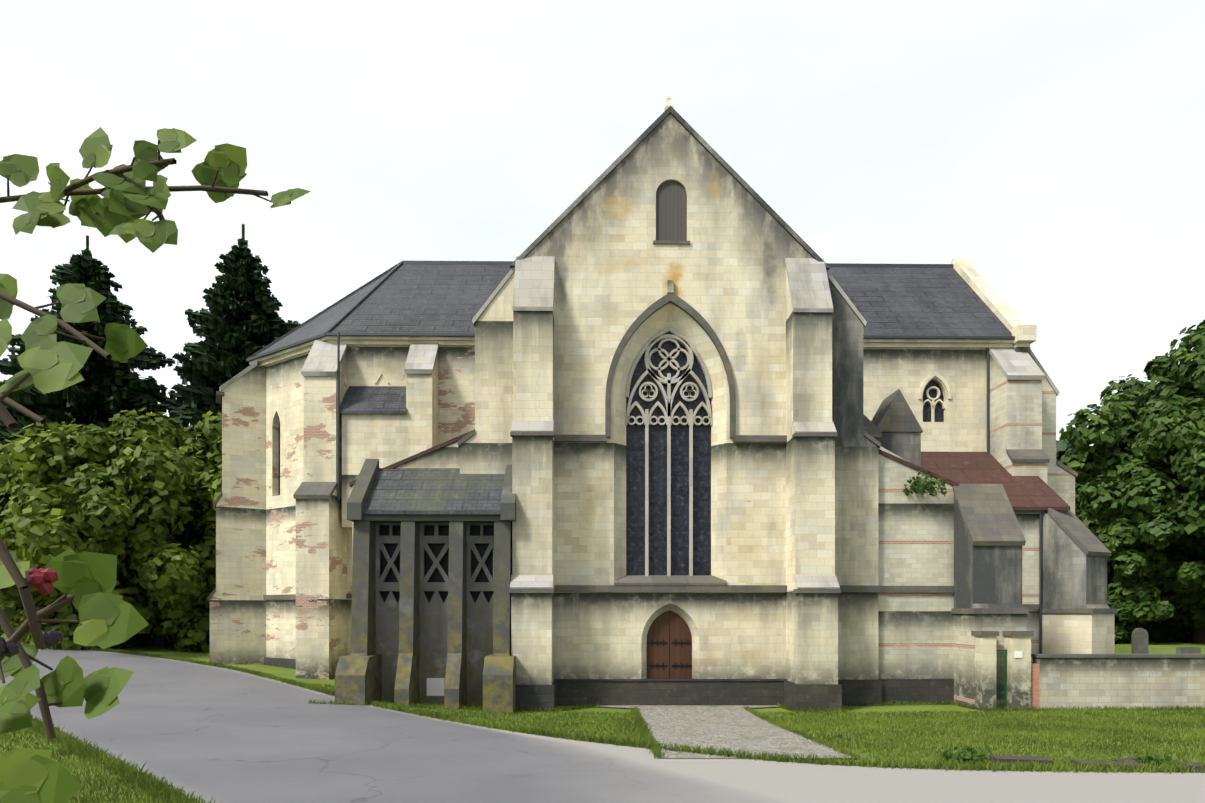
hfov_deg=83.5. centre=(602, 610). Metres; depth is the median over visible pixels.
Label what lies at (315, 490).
cap
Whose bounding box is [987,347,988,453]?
pipe
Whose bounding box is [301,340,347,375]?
butt cap
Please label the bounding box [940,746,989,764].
weeds
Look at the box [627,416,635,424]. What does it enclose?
cusp
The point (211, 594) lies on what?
apse butt off
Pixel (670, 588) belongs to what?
string
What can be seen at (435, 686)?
shore sign
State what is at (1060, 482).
buttress
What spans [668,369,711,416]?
sub arch
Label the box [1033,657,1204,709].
yard wall
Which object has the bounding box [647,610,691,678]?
door leaves
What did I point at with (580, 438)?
string
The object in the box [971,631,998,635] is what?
gate pier cap
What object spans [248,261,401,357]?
hip
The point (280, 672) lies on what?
ground
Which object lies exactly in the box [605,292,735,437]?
hood mould
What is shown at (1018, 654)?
gate sign
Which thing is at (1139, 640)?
gravestone
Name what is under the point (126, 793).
lawn
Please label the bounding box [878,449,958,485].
aisle roof
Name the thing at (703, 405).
lancet head
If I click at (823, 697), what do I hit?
buttress plinth
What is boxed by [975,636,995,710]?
gate pier
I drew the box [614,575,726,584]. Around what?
sill
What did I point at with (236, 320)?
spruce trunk
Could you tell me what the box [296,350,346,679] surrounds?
buttress
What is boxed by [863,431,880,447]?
buttress
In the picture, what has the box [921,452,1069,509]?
chapel roof
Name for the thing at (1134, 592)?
bush
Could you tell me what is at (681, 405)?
lancet head
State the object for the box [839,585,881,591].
buttress string
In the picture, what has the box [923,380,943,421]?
window glass
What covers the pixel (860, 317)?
buttress cap
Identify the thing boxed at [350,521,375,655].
shore pier
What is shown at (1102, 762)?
kerb stone
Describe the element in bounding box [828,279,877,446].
buttress side
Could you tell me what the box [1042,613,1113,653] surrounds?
chapel buttress base
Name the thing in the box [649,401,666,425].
lancet head
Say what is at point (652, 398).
roundel
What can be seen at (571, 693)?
plinth
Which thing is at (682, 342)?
rose
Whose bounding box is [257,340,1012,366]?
transept cornice
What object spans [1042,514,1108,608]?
chapel butt
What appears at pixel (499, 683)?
shore base
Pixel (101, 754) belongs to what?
verge
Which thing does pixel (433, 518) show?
shore beam
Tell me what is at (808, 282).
buttress cap
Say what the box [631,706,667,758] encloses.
path edge
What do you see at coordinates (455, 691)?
shore pier
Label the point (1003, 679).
gate bar
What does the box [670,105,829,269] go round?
gable coping
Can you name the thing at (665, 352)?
rose foil
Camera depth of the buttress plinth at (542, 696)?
25.80 m
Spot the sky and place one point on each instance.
(1054, 148)
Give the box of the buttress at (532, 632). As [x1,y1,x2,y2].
[511,297,553,684]
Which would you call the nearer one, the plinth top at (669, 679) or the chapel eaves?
the plinth top at (669, 679)
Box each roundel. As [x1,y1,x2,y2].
[639,382,657,401]
[680,382,698,401]
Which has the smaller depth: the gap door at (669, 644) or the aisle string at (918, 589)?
the gap door at (669, 644)
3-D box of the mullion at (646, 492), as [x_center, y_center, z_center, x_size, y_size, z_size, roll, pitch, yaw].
[1.846,-4.895,28.137,0.130,6.950,0.180,0,0,-1]
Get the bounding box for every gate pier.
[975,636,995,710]
[1004,636,1030,709]
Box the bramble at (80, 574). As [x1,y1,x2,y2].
[0,548,116,737]
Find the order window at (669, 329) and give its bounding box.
[626,326,711,398]
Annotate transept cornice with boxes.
[249,336,1012,364]
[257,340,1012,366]
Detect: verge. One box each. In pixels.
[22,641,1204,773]
[25,713,221,802]
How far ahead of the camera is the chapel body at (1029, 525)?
31.36 m
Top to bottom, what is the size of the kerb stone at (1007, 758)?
0.260 m
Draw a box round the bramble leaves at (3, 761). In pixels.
[0,753,6,789]
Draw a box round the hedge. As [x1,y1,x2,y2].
[0,608,133,648]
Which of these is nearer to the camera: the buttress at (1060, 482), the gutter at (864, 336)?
the gutter at (864, 336)
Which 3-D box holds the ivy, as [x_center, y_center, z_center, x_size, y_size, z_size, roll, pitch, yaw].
[13.365,-5.346,28.271,1.893,1.334,1.949,0,0,-1]
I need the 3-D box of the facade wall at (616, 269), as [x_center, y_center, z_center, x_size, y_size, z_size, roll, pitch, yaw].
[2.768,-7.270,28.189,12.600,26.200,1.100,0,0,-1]
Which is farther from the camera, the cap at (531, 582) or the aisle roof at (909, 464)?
the aisle roof at (909, 464)
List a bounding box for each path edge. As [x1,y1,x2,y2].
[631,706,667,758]
[742,706,868,759]
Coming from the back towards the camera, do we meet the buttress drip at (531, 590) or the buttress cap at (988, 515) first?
the buttress cap at (988, 515)
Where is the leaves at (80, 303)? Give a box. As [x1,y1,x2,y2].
[0,274,147,360]
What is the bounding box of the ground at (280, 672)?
[0,645,1204,802]
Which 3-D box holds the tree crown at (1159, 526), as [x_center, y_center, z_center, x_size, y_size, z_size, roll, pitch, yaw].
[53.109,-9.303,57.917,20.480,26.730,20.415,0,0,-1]
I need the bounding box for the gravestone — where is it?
[1131,628,1147,653]
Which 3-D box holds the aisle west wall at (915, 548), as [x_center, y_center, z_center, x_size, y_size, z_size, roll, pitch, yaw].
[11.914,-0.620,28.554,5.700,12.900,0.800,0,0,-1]
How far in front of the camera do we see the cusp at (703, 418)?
28.12 m
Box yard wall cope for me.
[1031,654,1204,657]
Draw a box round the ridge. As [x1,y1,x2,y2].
[402,261,952,267]
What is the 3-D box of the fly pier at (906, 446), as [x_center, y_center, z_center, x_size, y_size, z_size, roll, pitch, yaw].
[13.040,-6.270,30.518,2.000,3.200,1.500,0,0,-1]
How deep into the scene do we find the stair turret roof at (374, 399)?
34.09 m
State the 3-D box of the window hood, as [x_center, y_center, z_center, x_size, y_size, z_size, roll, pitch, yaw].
[17.380,-11.795,35.283,1.720,1.450,0.080,0,0,-1]
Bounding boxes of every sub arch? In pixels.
[627,368,669,416]
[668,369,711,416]
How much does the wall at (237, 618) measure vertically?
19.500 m
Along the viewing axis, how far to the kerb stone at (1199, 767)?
12.89 m
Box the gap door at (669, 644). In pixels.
[669,611,669,678]
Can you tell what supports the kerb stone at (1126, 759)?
on the ground at (280, 672)
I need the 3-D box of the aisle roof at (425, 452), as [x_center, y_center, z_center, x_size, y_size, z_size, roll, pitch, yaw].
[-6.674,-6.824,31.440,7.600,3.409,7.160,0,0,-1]
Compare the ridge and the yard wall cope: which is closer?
the yard wall cope
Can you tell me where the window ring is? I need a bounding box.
[925,386,939,399]
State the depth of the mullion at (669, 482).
28.06 m
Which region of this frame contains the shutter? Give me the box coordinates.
[656,181,685,240]
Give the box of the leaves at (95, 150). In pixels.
[12,127,196,215]
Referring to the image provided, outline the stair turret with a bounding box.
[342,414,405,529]
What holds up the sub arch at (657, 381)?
attached to the facade wall at (616, 269)
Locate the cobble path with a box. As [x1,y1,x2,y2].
[597,705,855,757]
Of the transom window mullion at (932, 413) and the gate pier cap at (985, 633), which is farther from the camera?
the transom window mullion at (932, 413)
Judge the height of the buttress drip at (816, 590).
0.160 m
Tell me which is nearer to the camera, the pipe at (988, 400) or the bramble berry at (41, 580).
the bramble berry at (41, 580)
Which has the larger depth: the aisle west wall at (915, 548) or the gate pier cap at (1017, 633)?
the aisle west wall at (915, 548)
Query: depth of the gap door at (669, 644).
27.96 m
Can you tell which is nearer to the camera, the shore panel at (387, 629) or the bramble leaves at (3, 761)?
the bramble leaves at (3, 761)
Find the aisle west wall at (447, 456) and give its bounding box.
[352,442,459,565]
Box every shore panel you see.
[376,523,400,700]
[420,523,448,702]
[467,523,493,704]
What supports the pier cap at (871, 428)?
on the aisle
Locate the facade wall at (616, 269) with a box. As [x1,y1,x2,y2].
[527,113,812,678]
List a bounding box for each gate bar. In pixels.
[997,651,997,705]
[1000,651,1000,707]
[1003,651,1003,707]
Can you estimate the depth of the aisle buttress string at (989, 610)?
26.54 m
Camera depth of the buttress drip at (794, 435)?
26.29 m
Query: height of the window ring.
0.720 m
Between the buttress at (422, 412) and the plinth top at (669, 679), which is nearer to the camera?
the plinth top at (669, 679)
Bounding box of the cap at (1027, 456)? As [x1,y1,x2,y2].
[1006,449,1049,462]
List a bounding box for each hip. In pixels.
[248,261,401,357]
[325,262,402,332]
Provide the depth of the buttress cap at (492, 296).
27.61 m
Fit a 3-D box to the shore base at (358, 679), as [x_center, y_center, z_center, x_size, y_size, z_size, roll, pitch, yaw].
[-9.292,3.780,25.761,1.100,4.100,1.950,0,0,-1]
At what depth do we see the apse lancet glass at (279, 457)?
37.87 m
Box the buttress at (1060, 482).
[1030,355,1074,513]
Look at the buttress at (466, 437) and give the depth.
27.59 m
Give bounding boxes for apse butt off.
[207,588,215,600]
[213,493,221,507]
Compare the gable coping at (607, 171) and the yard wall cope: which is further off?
the gable coping at (607, 171)
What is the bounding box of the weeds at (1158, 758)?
[1132,753,1180,771]
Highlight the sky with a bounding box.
[0,0,1204,445]
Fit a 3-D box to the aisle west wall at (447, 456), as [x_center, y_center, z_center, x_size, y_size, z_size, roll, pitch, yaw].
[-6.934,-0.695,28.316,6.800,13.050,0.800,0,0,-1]
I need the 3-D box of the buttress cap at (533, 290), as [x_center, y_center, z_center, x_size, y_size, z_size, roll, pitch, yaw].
[-2.743,-13.120,27.014,1.590,2.700,1.110,0,0,-1]
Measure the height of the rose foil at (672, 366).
0.920 m
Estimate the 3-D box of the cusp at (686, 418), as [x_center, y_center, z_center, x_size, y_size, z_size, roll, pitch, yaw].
[3.400,-7.920,28.157,0.380,0.380,0.100,0,0,-1]
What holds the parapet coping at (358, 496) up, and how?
on the porch roof at (423, 491)
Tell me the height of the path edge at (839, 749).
0.836 m
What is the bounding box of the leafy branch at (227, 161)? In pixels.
[0,143,310,236]
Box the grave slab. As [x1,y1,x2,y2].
[1176,647,1200,653]
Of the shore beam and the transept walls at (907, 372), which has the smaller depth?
the shore beam
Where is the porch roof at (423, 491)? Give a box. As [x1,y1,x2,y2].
[362,468,504,514]
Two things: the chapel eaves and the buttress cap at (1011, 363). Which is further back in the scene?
the buttress cap at (1011, 363)
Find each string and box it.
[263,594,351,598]
[554,435,606,441]
[554,585,786,591]
[734,435,786,442]
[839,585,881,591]
[878,586,954,592]
[951,608,1028,613]
[1023,604,1043,608]
[1042,608,1116,613]
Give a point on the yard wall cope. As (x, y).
(1119, 655)
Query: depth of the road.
13.16 m
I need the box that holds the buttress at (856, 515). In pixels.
[835,446,877,679]
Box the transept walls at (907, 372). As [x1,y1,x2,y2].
[265,346,986,658]
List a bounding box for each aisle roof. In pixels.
[349,430,472,486]
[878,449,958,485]
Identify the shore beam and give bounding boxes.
[355,514,500,522]
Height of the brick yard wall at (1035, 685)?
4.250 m
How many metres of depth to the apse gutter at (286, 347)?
36.22 m
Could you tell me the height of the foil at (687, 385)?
0.340 m
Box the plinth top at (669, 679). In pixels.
[554,679,786,680]
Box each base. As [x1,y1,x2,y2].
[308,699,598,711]
[335,654,381,704]
[483,654,515,712]
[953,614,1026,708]
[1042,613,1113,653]
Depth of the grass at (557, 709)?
25.43 m
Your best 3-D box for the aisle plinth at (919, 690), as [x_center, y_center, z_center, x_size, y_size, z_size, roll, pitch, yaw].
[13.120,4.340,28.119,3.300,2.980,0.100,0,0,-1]
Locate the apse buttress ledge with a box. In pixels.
[216,391,223,403]
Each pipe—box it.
[337,332,339,499]
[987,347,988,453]
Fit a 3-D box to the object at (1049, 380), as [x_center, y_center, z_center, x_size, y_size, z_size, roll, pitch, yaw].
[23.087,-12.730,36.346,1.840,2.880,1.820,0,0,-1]
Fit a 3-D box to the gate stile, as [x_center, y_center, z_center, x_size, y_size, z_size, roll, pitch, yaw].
[15.811,3.180,26.423,0.040,3.300,0.040,0,0,-1]
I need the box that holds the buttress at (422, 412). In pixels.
[406,353,437,457]
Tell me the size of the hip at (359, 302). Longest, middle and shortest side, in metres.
9.413 x 0.180 x 0.180 m
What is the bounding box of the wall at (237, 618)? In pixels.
[210,366,265,664]
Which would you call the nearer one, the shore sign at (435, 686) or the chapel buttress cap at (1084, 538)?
the shore sign at (435, 686)
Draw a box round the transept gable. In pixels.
[951,258,1029,354]
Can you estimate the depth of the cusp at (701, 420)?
28.11 m
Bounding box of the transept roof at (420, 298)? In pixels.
[258,264,1011,354]
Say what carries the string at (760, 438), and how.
attached to the facade wall at (616, 269)
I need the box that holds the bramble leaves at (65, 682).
[0,559,133,739]
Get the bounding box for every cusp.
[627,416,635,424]
[635,416,643,424]
[650,416,657,424]
[658,416,665,424]
[672,416,680,425]
[680,416,687,425]
[694,416,702,425]
[702,416,709,425]
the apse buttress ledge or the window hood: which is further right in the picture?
the window hood
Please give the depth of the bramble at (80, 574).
0.80 m
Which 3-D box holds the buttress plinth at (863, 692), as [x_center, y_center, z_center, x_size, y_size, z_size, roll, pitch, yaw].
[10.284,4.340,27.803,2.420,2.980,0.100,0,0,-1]
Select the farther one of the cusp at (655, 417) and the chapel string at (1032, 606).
the chapel string at (1032, 606)
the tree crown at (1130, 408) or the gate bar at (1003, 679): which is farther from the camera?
the tree crown at (1130, 408)
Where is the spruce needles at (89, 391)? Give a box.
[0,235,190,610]
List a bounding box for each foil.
[644,384,651,391]
[648,348,669,370]
[658,338,679,359]
[658,358,679,379]
[668,348,689,370]
[685,384,693,392]
[688,390,696,397]
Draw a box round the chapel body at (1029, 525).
[1015,514,1038,662]
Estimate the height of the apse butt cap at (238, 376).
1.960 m
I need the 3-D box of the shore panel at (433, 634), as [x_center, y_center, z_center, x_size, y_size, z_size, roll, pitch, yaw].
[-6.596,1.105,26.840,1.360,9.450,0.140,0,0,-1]
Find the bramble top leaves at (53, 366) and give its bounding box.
[0,341,92,428]
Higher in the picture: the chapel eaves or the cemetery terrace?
the chapel eaves
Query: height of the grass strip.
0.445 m
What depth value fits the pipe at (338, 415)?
33.39 m
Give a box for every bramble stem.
[48,140,176,199]
[144,205,164,220]
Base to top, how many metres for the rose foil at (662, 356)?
0.920 m
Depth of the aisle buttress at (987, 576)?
26.81 m
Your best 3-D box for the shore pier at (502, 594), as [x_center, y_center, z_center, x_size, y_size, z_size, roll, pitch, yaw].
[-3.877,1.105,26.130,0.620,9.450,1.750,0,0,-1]
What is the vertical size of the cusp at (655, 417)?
0.380 m
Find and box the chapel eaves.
[1013,510,1067,513]
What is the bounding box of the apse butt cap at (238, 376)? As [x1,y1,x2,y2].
[219,361,256,390]
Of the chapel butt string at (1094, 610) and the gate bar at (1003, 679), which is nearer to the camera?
the gate bar at (1003, 679)
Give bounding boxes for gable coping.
[510,106,669,268]
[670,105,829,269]
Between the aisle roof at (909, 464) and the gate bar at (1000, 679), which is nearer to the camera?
the gate bar at (1000, 679)
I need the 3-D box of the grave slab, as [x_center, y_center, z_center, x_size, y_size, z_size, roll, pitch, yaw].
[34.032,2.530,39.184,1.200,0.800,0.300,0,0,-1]
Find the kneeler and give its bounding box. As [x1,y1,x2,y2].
[1012,325,1036,343]
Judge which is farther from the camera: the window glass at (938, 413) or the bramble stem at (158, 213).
the window glass at (938, 413)
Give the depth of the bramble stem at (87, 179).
1.17 m
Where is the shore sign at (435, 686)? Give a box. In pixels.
[427,678,444,695]
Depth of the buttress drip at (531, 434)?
26.15 m
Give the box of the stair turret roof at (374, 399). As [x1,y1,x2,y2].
[340,386,406,413]
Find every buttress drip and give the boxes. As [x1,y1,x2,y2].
[509,589,553,592]
[510,432,553,436]
[792,433,837,437]
[793,589,840,592]
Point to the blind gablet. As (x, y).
(379, 376)
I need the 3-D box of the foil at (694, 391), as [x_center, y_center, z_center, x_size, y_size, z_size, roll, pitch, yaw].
[3.756,-9.045,28.161,0.340,0.340,0.100,0,0,-1]
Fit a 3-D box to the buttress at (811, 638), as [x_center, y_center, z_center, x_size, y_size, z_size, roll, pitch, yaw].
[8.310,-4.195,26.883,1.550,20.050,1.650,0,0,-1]
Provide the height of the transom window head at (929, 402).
0.500 m
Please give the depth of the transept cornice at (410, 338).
34.98 m
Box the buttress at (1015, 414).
[989,353,1046,483]
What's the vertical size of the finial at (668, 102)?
0.600 m
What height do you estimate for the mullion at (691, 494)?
6.950 m
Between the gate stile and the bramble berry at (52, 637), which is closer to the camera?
the bramble berry at (52, 637)
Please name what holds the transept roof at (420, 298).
on the transept cornice at (472, 343)
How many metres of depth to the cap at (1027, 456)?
33.42 m
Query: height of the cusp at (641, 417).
0.380 m
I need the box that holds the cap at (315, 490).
[293,482,336,498]
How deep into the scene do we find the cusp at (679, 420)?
28.10 m
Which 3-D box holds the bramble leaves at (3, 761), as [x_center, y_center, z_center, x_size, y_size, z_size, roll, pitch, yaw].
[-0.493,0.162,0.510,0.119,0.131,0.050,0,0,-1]
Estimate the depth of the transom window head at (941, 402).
35.43 m
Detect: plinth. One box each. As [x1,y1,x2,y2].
[264,657,295,668]
[516,681,555,710]
[556,681,783,705]
[784,680,841,711]
[838,680,881,705]
[878,679,953,704]
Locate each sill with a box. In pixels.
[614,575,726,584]
[653,240,689,243]
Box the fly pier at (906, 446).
[879,432,920,466]
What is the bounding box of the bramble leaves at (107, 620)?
[0,537,148,648]
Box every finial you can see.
[666,96,672,105]
[667,280,673,293]
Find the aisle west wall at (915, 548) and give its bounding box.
[878,447,953,678]
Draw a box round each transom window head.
[923,399,932,408]
[934,399,944,408]
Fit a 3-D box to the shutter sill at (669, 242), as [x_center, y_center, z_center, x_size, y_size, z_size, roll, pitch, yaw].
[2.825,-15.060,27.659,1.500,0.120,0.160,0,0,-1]
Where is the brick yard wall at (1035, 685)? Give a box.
[1031,663,1039,708]
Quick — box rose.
[644,334,693,383]
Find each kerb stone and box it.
[989,755,1052,765]
[1071,759,1144,771]
[1112,757,1144,763]
[1177,762,1204,772]
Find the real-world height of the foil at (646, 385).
0.340 m
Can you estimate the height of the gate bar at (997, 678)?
2.260 m
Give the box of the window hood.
[918,371,951,398]
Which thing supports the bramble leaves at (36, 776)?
on the ground at (280, 672)
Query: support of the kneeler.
attached to the transept roof at (420, 298)
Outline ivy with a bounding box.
[903,469,946,496]
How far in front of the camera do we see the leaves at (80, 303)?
1.01 m
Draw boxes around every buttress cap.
[472,267,514,326]
[512,256,554,310]
[785,258,832,311]
[826,269,866,327]
[952,484,1025,545]
[989,348,1044,379]
[1048,508,1110,556]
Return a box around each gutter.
[246,333,325,361]
[326,332,1014,339]
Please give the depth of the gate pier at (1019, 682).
26.13 m
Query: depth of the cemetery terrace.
54.96 m
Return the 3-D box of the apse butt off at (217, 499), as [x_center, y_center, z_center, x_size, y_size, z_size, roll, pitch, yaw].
[-21.321,-6.095,37.409,1.202,0.750,1.709,0,0,-1]
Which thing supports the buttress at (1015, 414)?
attached to the transept walls at (907, 372)
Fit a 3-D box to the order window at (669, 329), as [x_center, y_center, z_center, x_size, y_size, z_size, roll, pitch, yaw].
[2.769,-10.360,28.149,3.600,2.980,0.180,0,0,-1]
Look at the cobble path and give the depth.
19.57 m
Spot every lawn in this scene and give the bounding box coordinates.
[0,745,204,802]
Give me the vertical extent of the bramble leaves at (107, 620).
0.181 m
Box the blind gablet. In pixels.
[374,370,388,382]
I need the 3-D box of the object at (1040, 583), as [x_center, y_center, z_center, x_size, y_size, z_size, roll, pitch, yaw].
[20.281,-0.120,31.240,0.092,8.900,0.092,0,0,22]
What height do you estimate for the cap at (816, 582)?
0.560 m
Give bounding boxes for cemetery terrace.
[1114,636,1204,653]
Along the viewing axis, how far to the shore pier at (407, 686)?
25.91 m
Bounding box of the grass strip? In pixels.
[776,700,1204,712]
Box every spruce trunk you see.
[1,267,168,434]
[184,258,293,410]
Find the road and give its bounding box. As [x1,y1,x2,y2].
[0,649,1204,802]
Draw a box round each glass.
[279,421,279,494]
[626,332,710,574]
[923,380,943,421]
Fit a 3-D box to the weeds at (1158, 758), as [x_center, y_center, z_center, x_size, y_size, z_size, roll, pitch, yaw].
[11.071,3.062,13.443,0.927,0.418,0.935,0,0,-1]
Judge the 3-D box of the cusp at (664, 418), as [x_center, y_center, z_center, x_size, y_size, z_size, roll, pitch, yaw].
[2.477,-7.920,28.145,0.380,0.380,0.100,0,0,-1]
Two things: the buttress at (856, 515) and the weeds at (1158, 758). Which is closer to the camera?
the weeds at (1158, 758)
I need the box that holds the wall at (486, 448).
[460,271,514,473]
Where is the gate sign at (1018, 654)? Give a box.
[1014,651,1022,657]
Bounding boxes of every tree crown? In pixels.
[1056,435,1087,516]
[1058,320,1204,642]
[1078,342,1204,628]
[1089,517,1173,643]
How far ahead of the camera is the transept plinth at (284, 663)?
36.99 m
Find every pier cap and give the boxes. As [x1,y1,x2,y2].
[863,414,881,438]
[871,389,922,432]
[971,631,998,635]
[1002,631,1033,635]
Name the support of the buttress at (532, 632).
attached to the facade wall at (616, 269)
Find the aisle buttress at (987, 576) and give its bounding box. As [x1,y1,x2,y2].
[954,495,1022,607]
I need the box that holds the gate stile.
[1005,650,1006,706]
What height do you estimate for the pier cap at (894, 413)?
1.900 m
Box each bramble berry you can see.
[0,636,19,657]
[25,567,58,595]
[41,629,62,649]
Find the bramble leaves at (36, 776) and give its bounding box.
[0,748,82,802]
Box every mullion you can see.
[645,409,648,575]
[667,373,670,575]
[689,409,692,575]
[931,400,933,421]
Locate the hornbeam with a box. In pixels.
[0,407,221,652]
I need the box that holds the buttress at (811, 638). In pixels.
[786,270,837,683]
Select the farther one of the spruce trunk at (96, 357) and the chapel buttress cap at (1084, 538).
the spruce trunk at (96, 357)
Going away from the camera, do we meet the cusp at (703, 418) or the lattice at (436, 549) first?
the lattice at (436, 549)
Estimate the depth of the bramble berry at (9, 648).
0.69 m
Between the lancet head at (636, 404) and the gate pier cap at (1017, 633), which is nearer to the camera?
the gate pier cap at (1017, 633)
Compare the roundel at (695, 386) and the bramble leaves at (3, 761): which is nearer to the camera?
the bramble leaves at (3, 761)
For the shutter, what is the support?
attached to the facade wall at (616, 269)
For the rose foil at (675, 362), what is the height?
0.920 m
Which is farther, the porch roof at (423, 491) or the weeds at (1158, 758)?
the porch roof at (423, 491)
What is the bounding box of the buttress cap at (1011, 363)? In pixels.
[989,348,1044,379]
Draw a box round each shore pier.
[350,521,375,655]
[394,521,419,705]
[444,521,466,709]
[493,521,511,655]
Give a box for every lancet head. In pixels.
[625,401,644,425]
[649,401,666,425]
[671,401,689,425]
[693,401,712,425]

